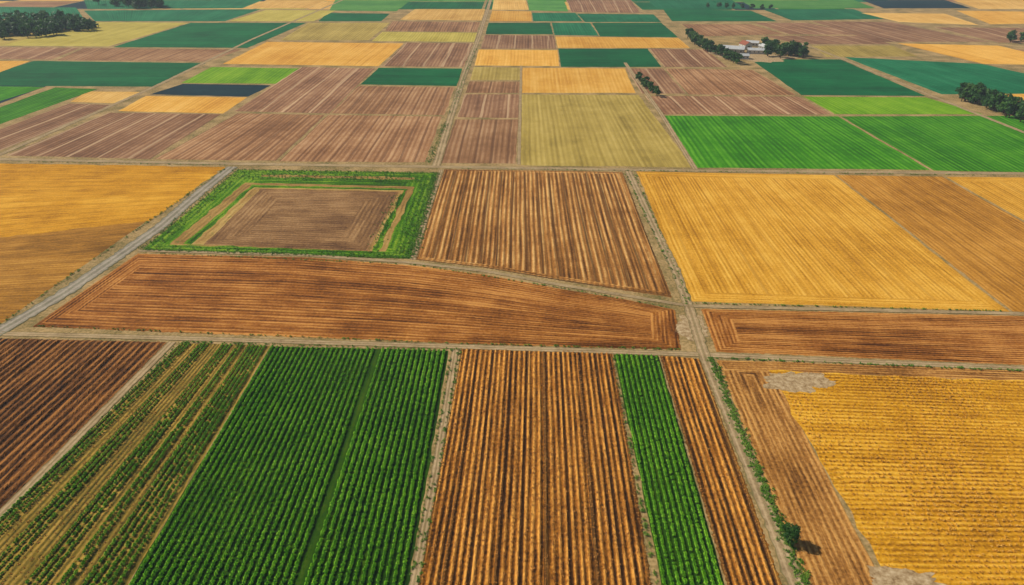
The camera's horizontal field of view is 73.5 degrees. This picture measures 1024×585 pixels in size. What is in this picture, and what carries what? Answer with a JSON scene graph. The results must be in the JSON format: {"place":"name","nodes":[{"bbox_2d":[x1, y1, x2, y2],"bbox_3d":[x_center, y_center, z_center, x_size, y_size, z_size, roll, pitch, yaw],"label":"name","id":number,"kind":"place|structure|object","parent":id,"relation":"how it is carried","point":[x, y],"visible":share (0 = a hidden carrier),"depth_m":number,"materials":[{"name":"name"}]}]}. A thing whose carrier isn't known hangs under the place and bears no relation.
{"place":"outdoors","nodes":[
{"label":"outdoors","id":0,"kind":"place"},
{"bbox_2d":[0,86,42,100],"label":"crop field","id":1,"kind":"structure","parent":0,"point":[6,92],"depth_m":517.97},
{"bbox_2d":[0,47,77,58],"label":"ploughed field","id":2,"kind":"structure","parent":0,"point":[25,53],"depth_m":654.68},
{"bbox_2d":[0,7,81,18],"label":"crop field","id":3,"kind":"structure","parent":0,"point":[50,10],"depth_m":933.34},
{"bbox_2d":[0,87,95,123],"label":"crop field","id":4,"kind":"structure","parent":0,"point":[31,104],"depth_m":485.94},
{"bbox_2d":[0,103,108,149],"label":"ploughed field","id":5,"kind":"structure","parent":0,"point":[28,129],"depth_m":438.49,"materials":[{"name":"soil"}]},
{"bbox_2d":[0,221,145,322],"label":"stubble field","id":6,"kind":"structure","parent":0,"point":[33,267],"depth_m":270.17,"materials":[{"name":"plant"}]},
{"bbox_2d":[0,338,166,507],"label":"ploughed field","id":7,"kind":"structure","parent":0,"point":[56,395],"depth_m":195.59,"materials":[{"name":"soil"}]},
{"bbox_2d":[0,341,175,516],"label":"dirt track","id":8,"kind":"structure","parent":0,"point":[96,417],"depth_m":181.22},
{"bbox_2d":[0,22,185,45],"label":"stubble field","id":9,"kind":"structure","parent":0,"point":[107,33],"depth_m":742.29,"materials":[{"name":"plant"}]},
{"bbox_2d":[0,61,204,86],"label":"crop field","id":10,"kind":"structure","parent":0,"point":[77,73],"depth_m":571.33,"materials":[{"name":"plant"}]},
{"bbox_2d":[71,91,138,102],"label":"wheat field","id":11,"kind":"structure","parent":0,"point":[100,97],"depth_m":498.80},
{"bbox_2d":[0,163,224,236],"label":"wheat field","id":12,"kind":"structure","parent":0,"point":[39,198],"depth_m":330.81,"materials":[{"name":"plant"}]},
{"bbox_2d":[8,113,219,158],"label":"ploughed field","id":13,"kind":"structure","parent":0,"point":[133,135],"depth_m":413.51,"materials":[{"name":"soil"}]},
{"bbox_2d":[0,167,236,335],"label":"gravel road","id":14,"kind":"structure","parent":0,"point":[84,278],"depth_m":268.47,"materials":[{"name":"gravel"}]},
{"bbox_2d":[0,343,269,584],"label":"crop field","id":15,"kind":"structure","parent":0,"point":[45,543],"depth_m":163.97,"materials":[{"name":"soil"}]},
{"bbox_2d":[0,344,247,584],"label":"crop rows","id":16,"kind":"object","parent":15,"relation":"on","point":[117,463],"visible":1,"depth_m":170.85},
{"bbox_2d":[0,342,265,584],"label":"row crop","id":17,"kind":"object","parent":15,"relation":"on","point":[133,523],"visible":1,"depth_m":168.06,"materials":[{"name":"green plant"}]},
{"bbox_2d":[59,48,241,61],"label":"ploughed field","id":18,"kind":"structure","parent":0,"point":[136,54],"depth_m":645.72,"materials":[{"name":"soil"}]},
{"bbox_2d":[0,0,341,155],"bbox_3d":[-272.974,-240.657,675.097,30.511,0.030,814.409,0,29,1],"label":"dirt road","id":19,"kind":"structure","parent":0,"point":[65,125],"depth_m":506.51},
{"bbox_2d":[85,9,259,20],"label":"crop field","id":20,"kind":"structure","parent":0,"point":[167,15],"depth_m":889.35,"materials":[{"name":"plant"}]},
{"bbox_2d":[84,0,260,8],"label":"crop field","id":21,"kind":"structure","parent":0,"point":[171,4],"depth_m":981.91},
{"bbox_2d":[119,96,246,113],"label":"wheat field","id":22,"kind":"structure","parent":0,"point":[222,105],"depth_m":480.97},
{"bbox_2d":[115,23,304,47],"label":"crop field","id":23,"kind":"structure","parent":0,"point":[210,35],"depth_m":742.28,"materials":[{"name":"plant"}]},
{"bbox_2d":[153,84,269,96],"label":"crop field","id":24,"kind":"structure","parent":0,"point":[216,90],"depth_m":517.97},
{"bbox_2d":[156,113,323,160],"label":"ploughed field","id":25,"kind":"structure","parent":0,"point":[250,136],"depth_m":409.91,"materials":[{"name":"soil"}]},
{"bbox_2d":[182,67,298,83],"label":"crop field","id":26,"kind":"structure","parent":0,"point":[242,75],"depth_m":564.50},
{"bbox_2d":[231,10,333,20],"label":"stubble field","id":27,"kind":"structure","parent":0,"point":[278,15],"depth_m":880.95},
{"bbox_2d":[250,0,325,7],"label":"wheat field","id":28,"kind":"structure","parent":0,"point":[287,3],"depth_m":992.30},
{"bbox_2d":[129,345,447,584],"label":"crop field","id":29,"kind":"structure","parent":0,"point":[306,560],"depth_m":163.97,"materials":[{"name":"plant"}]},
{"bbox_2d":[144,170,436,258],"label":"meadow","id":30,"kind":"structure","parent":0,"point":[238,182],"depth_m":318.52,"materials":[{"name":"green plant"}]},
{"bbox_2d":[170,183,413,250],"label":"fallow strip","id":31,"kind":"object","parent":30,"relation":"on","point":[191,231],"visible":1,"depth_m":313.20,"materials":[{"name":"beige soil"}]},
{"bbox_2d":[184,185,406,251],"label":"grass strip","id":32,"kind":"object","parent":31,"relation":"on","point":[200,232],"depth_m":311.11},
{"bbox_2d":[191,187,403,250],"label":"fallow strip","id":33,"kind":"object","parent":32,"relation":"on","point":[221,222],"visible":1,"depth_m":309.04,"materials":[{"name":"beige soil"}]},
{"bbox_2d":[262,175,414,179],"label":"fallow strip","id":34,"kind":"object","parent":30,"relation":"on","point":[369,177],"visible":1,"depth_m":350.44,"materials":[{"name":"plant"}]},
{"bbox_2d":[204,189,398,250],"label":"fallow field","id":35,"kind":"structure","parent":0,"point":[317,219],"depth_m":302.08,"materials":[{"name":"soil"}]},
{"bbox_2d":[235,67,374,112],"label":"ploughed field","id":36,"kind":"structure","parent":0,"point":[314,90],"depth_m":515.13,"materials":[{"name":"soil"}]},
{"bbox_2d":[224,42,402,65],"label":"wheat field","id":37,"kind":"structure","parent":0,"point":[322,53],"depth_m":645.69,"materials":[{"name":"plant"}]},
{"bbox_2d":[282,23,388,39],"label":"stubble field","id":38,"kind":"structure","parent":0,"point":[337,31],"depth_m":766.39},
{"bbox_2d":[319,13,388,20],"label":"crop field","id":39,"kind":"structure","parent":0,"point":[355,17],"depth_m":864.80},
{"bbox_2d":[33,254,680,349],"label":"ploughed field","id":40,"kind":"structure","parent":0,"point":[271,296],"depth_m":236.81,"materials":[{"name":"red soil"}]},
{"bbox_2d":[280,115,440,161],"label":"ploughed field","id":41,"kind":"structure","parent":0,"point":[346,138],"depth_m":406.37,"materials":[{"name":"soil"}]},
{"bbox_2d":[330,0,410,10],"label":"crop field","id":42,"kind":"structure","parent":0,"point":[369,5],"depth_m":971.83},
{"bbox_2d":[332,86,454,114],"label":"ploughed field","id":43,"kind":"structure","parent":0,"point":[396,100],"depth_m":488.48,"materials":[{"name":"soil"}]},
{"bbox_2d":[360,68,461,85],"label":"crop field","id":44,"kind":"structure","parent":0,"point":[421,76],"depth_m":557.85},
{"bbox_2d":[372,32,476,41],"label":"stubble field","id":45,"kind":"structure","parent":0,"point":[431,36],"depth_m":736.49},
{"bbox_2d":[410,170,442,259],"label":"dirt track","id":46,"kind":"structure","parent":0,"point":[427,214],"depth_m":305.93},
{"bbox_2d":[383,43,472,66],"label":"ploughed field","id":47,"kind":"structure","parent":0,"point":[435,54],"depth_m":641.31,"materials":[{"name":"soil"}]},
{"bbox_2d":[385,21,479,31],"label":"ploughed field","id":48,"kind":"structure","parent":0,"point":[434,26],"depth_m":798.88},
{"bbox_2d":[409,349,458,584],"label":"dirt track","id":49,"kind":"structure","parent":0,"point":[419,551],"depth_m":166.04,"materials":[{"name":"soil"}]},
{"bbox_2d":[400,9,484,19],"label":"wheat field","id":50,"kind":"structure","parent":0,"point":[446,14],"depth_m":889.29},
{"bbox_2d":[432,0,491,165],"bbox_3d":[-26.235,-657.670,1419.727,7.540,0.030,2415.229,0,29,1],"label":"dirt road","id":51,"kind":"structure","parent":0,"point":[438,157],"depth_m":483.15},
{"bbox_2d":[441,119,517,163],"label":"ploughed field","id":52,"kind":"structure","parent":0,"point":[482,141],"depth_m":402.88,"materials":[{"name":"soil"}]},
{"bbox_2d":[457,94,518,117],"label":"ploughed field","id":53,"kind":"structure","parent":0,"point":[491,105],"depth_m":476.13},
{"bbox_2d":[465,81,519,92],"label":"ploughed field","id":54,"kind":"structure","parent":0,"point":[492,87],"depth_m":526.67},
{"bbox_2d":[470,67,519,79],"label":"stubble field","id":55,"kind":"structure","parent":0,"point":[492,73],"depth_m":571.36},
{"bbox_2d":[492,0,527,9],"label":"wheat field","id":56,"kind":"structure","parent":0,"point":[509,4],"depth_m":971.78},
{"bbox_2d":[489,11,531,20],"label":"wheat field","id":57,"kind":"structure","parent":0,"point":[510,15],"depth_m":872.81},
{"bbox_2d":[0,49,1021,584],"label":"verge grass","id":58,"kind":"structure","parent":0,"point":[764,487],"depth_m":233.99,"materials":[{"name":"plant"}]},
{"bbox_2d":[0,0,1023,584],"bbox_3d":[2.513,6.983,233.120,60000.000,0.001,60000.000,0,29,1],"label":"ground","id":59,"kind":"structure","parent":0,"point":[678,30],"depth_m":388.08,"materials":[{"name":"soil"}]},
{"bbox_2d":[675,314,708,340],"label":"dirt junction","id":60,"kind":"object","parent":59,"relation":"on","point":[683,328],"visible":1,"depth_m":224.38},
{"bbox_2d":[685,28,742,62],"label":"tree line","id":61,"kind":"object","parent":59,"relation":"on","point":[695,37],"visible":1,"depth_m":647.52,"materials":[{"name":"green plant"}]},
{"bbox_2d":[708,51,797,62],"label":"farm yard","id":62,"kind":"structure","parent":59,"relation":"on","point":[769,58],"depth_m":632.57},
{"bbox_2d":[760,37,809,57],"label":"tree cluster","id":63,"kind":"object","parent":59,"relation":"on","point":[794,47],"visible":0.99,"depth_m":634.31,"materials":[{"name":"green plant"}]},
{"bbox_2d":[784,522,800,543],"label":"broadleaf tree","id":64,"kind":"object","parent":59,"relation":"on","point":[792,531],"visible":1,"depth_m":146.90,"materials":[{"name":"green plant"}]},
{"bbox_2d":[955,82,1023,121],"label":"tree line","id":65,"kind":"object","parent":59,"relation":"on","point":[1009,104],"visible":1,"depth_m":465.83,"materials":[{"name":"green plant"}]},
{"bbox_2d":[0,331,1023,370],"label":"dirt track","id":66,"kind":"structure","parent":0,"point":[493,347],"depth_m":214.66,"materials":[{"name":"soil"}]},
{"bbox_2d":[0,158,1023,174],"bbox_3d":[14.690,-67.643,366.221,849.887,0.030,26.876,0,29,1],"label":"dirt road","id":67,"kind":"structure","parent":0,"point":[504,167],"depth_m":363.86,"materials":[{"name":"soil"}]},
{"bbox_2d":[0,0,1023,102],"bbox_3d":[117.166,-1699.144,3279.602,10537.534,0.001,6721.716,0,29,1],"label":"distant fields","id":68,"kind":"structure","parent":0,"point":[641,4],"depth_m":972.00,"materials":[{"name":"plant"}]},
{"bbox_2d":[0,9,98,38],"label":"woodland","id":69,"kind":"object","parent":68,"relation":"on","point":[42,22],"visible":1,"depth_m":765.14,"materials":[{"name":"green plant"}]},
{"bbox_2d":[93,0,164,7],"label":"woodland","id":70,"kind":"object","parent":68,"relation":"on","point":[141,3],"visible":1,"depth_m":947.67,"materials":[{"name":"green plant"}]},
{"bbox_2d":[475,49,558,65],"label":"wheat field","id":71,"kind":"structure","parent":0,"point":[517,57],"depth_m":628.44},
{"bbox_2d":[481,35,555,48],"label":"ploughed field","id":72,"kind":"structure","parent":0,"point":[515,42],"depth_m":703.49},
{"bbox_2d":[486,23,552,33],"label":"crop field","id":73,"kind":"structure","parent":0,"point":[519,28],"depth_m":785.58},
{"bbox_2d":[517,66,521,163],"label":"dirt track","id":74,"kind":"structure","parent":0,"point":[519,129],"depth_m":442.32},
{"bbox_2d":[419,348,652,584],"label":"ploughed field","id":75,"kind":"structure","parent":0,"point":[545,532],"depth_m":164.61,"materials":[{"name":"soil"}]},
{"bbox_2d":[416,169,671,297],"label":"ploughed field","id":76,"kind":"structure","parent":0,"point":[584,227],"depth_m":294.37,"materials":[{"name":"soil"}]},
{"bbox_2d":[527,0,567,10],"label":"crop field","id":77,"kind":"structure","parent":0,"point":[547,5],"depth_m":971.85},
{"bbox_2d":[532,13,581,20],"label":"crop field","id":78,"kind":"structure","parent":0,"point":[555,16],"depth_m":864.79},
{"bbox_2d":[552,23,598,35],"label":"crop field","id":79,"kind":"structure","parent":0,"point":[586,29],"depth_m":779.08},
{"bbox_2d":[522,68,635,92],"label":"wheat field","id":80,"kind":"structure","parent":0,"point":[575,80],"depth_m":548.08,"materials":[{"name":"plant"}]},
{"bbox_2d":[138,249,1023,314],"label":"dirt track","id":81,"kind":"structure","parent":0,"point":[703,306],"depth_m":242.80,"materials":[{"name":"soil"}]},
{"bbox_2d":[566,0,639,12],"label":"ploughed field","id":82,"kind":"structure","parent":0,"point":[618,6],"depth_m":961.92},
{"bbox_2d":[520,94,689,166],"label":"stubble field","id":83,"kind":"structure","parent":0,"point":[592,130],"depth_m":418.98,"materials":[{"name":"plant"}]},
{"bbox_2d":[558,49,660,66],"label":"crop field","id":84,"kind":"structure","parent":0,"point":[604,57],"depth_m":628.50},
{"bbox_2d":[578,14,660,21],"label":"crop field","id":85,"kind":"structure","parent":0,"point":[619,17],"depth_m":856.99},
{"bbox_2d":[555,36,689,47],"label":"wheat field","id":86,"kind":"structure","parent":0,"point":[599,42],"depth_m":703.48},
{"bbox_2d":[592,23,676,36],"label":"crop field","id":87,"kind":"structure","parent":0,"point":[633,29],"depth_m":772.68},
{"bbox_2d":[626,68,684,93],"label":"ploughed field","id":88,"kind":"structure","parent":0,"point":[662,79],"depth_m":548.07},
{"bbox_2d":[624,63,697,168],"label":"dirt track","id":89,"kind":"structure","parent":0,"point":[676,139],"depth_m":437.23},
{"bbox_2d":[614,353,723,584],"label":"crop field","id":90,"kind":"structure","parent":0,"point":[678,540],"depth_m":163.97,"materials":[{"name":"plant"}]},
{"bbox_2d":[650,49,726,66],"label":"ploughed field","id":91,"kind":"structure","parent":0,"point":[684,58],"depth_m":628.50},
{"bbox_2d":[648,0,745,8],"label":"crop field","id":92,"kind":"structure","parent":0,"point":[692,4],"depth_m":981.96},
{"bbox_2d":[625,171,805,584],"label":"dirt road","id":93,"kind":"structure","parent":0,"point":[770,526],"depth_m":189.19,"materials":[{"name":"soil"}]},
{"bbox_2d":[663,9,774,20],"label":"crop field","id":94,"kind":"structure","parent":0,"point":[703,15],"depth_m":881.01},
{"bbox_2d":[660,355,781,584],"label":"ploughed field","id":95,"kind":"structure","parent":0,"point":[728,494],"depth_m":164.45,"materials":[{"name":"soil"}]},
{"bbox_2d":[666,69,794,94],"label":"ploughed field","id":96,"kind":"structure","parent":0,"point":[719,82],"depth_m":541.82,"materials":[{"name":"soil"}]},
{"bbox_2d":[682,24,781,35],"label":"ploughed field","id":97,"kind":"structure","parent":0,"point":[723,29],"depth_m":779.11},
{"bbox_2d":[645,96,828,113],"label":"ploughed field","id":98,"kind":"structure","parent":0,"point":[730,105],"depth_m":478.56,"materials":[{"name":"soil"}]},
{"bbox_2d":[717,361,874,584],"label":"ploughed field","id":99,"kind":"structure","parent":0,"point":[831,549],"depth_m":163.12,"materials":[{"name":"soil"}]},
{"bbox_2d":[665,116,928,169],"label":"crop field","id":100,"kind":"structure","parent":0,"point":[819,142],"depth_m":399.48,"materials":[{"name":"plant"}]},
{"bbox_2d":[756,23,852,34],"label":"ploughed field","id":101,"kind":"structure","parent":0,"point":[798,28],"depth_m":785.59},
{"bbox_2d":[740,0,873,7],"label":"crop field","id":102,"kind":"structure","parent":0,"point":[812,3],"depth_m":992.28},
{"bbox_2d":[763,9,881,19],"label":"crop field","id":103,"kind":"structure","parent":0,"point":[819,14],"depth_m":889.31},
{"bbox_2d":[636,171,1009,311],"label":"wheat field","id":104,"kind":"structure","parent":0,"point":[806,239],"depth_m":278.94,"materials":[{"name":"plant"}]},
{"bbox_2d":[765,36,889,43],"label":"ploughed field","id":105,"kind":"structure","parent":0,"point":[833,39],"depth_m":719.65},
{"bbox_2d":[755,59,924,95],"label":"crop field","id":106,"kind":"structure","parent":0,"point":[820,77],"depth_m":551.29,"materials":[{"name":"plant"}]},
{"bbox_2d":[701,309,1023,364],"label":"ploughed field","id":107,"kind":"structure","parent":0,"point":[983,339],"depth_m":220.74,"materials":[{"name":"red soil"}]},
{"bbox_2d":[813,46,915,56],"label":"stubble field","id":108,"kind":"structure","parent":0,"point":[865,51],"depth_m":659.20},
{"bbox_2d":[717,360,1023,379],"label":"field","id":109,"kind":"structure","parent":0,"point":[910,371],"depth_m":204.07,"materials":[{"name":"soil"}]},
{"bbox_2d":[804,96,980,113],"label":"crop field","id":110,"kind":"structure","parent":0,"point":[879,105],"depth_m":478.55,"materials":[{"name":"plant"}]},
{"bbox_2d":[769,370,1023,584],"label":"ripe grain field","id":111,"kind":"structure","parent":0,"point":[980,545],"depth_m":169.57,"materials":[{"name":"plant"}]},
{"bbox_2d":[763,372,835,392],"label":"bare dirt patch","id":112,"kind":"object","parent":111,"relation":"on","point":[811,380],"visible":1,"depth_m":198.04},
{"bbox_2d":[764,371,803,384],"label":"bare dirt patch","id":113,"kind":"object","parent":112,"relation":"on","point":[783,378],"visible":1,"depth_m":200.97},
{"bbox_2d":[867,565,946,584],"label":"bare dirt patch","id":114,"kind":"object","parent":111,"relation":"on","point":[884,575],"visible":1,"depth_m":140.90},
{"bbox_2d":[812,21,988,41],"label":"ploughed field","id":115,"kind":"structure","parent":0,"point":[885,32],"depth_m":760.22,"materials":[{"name":"soil"}]},
{"bbox_2d":[801,43,1023,132],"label":"dirt track","id":116,"kind":"structure","parent":0,"point":[989,118],"depth_m":509.28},
{"bbox_2d":[863,0,968,7],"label":"crop field","id":117,"kind":"structure","parent":0,"point":[914,3],"depth_m":981.89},
{"bbox_2d":[864,13,976,24],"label":"wheat field","id":118,"kind":"structure","parent":0,"point":[925,18],"depth_m":856.95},
{"bbox_2d":[837,175,1023,311],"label":"stubble field","id":119,"kind":"structure","parent":0,"point":[977,240],"depth_m":297.42,"materials":[{"name":"plant"}]},
{"bbox_2d":[841,116,1023,171],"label":"crop field","id":120,"kind":"structure","parent":0,"point":[957,143],"depth_m":408.12,"materials":[{"name":"plant"}]},
{"bbox_2d":[845,57,1023,93],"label":"crop field","id":121,"kind":"structure","parent":0,"point":[944,77],"depth_m":567.89,"materials":[{"name":"plant"}]},
{"bbox_2d":[899,43,1023,64],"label":"wheat field","id":122,"kind":"structure","parent":0,"point":[986,54],"depth_m":654.63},
{"bbox_2d":[934,27,1023,42],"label":"ploughed field","id":123,"kind":"structure","parent":0,"point":[998,35],"depth_m":760.27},
{"bbox_2d":[947,177,1023,219],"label":"wheat field","id":124,"kind":"structure","parent":0,"point":[1006,193],"depth_m":335.52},
{"bbox_2d":[954,0,1023,8],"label":"wheat field","id":125,"kind":"structure","parent":0,"point":[998,4],"depth_m":987.10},
{"bbox_2d":[959,11,1023,23],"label":"wheat field","id":126,"kind":"structure","parent":0,"point":[1003,17],"depth_m":872.80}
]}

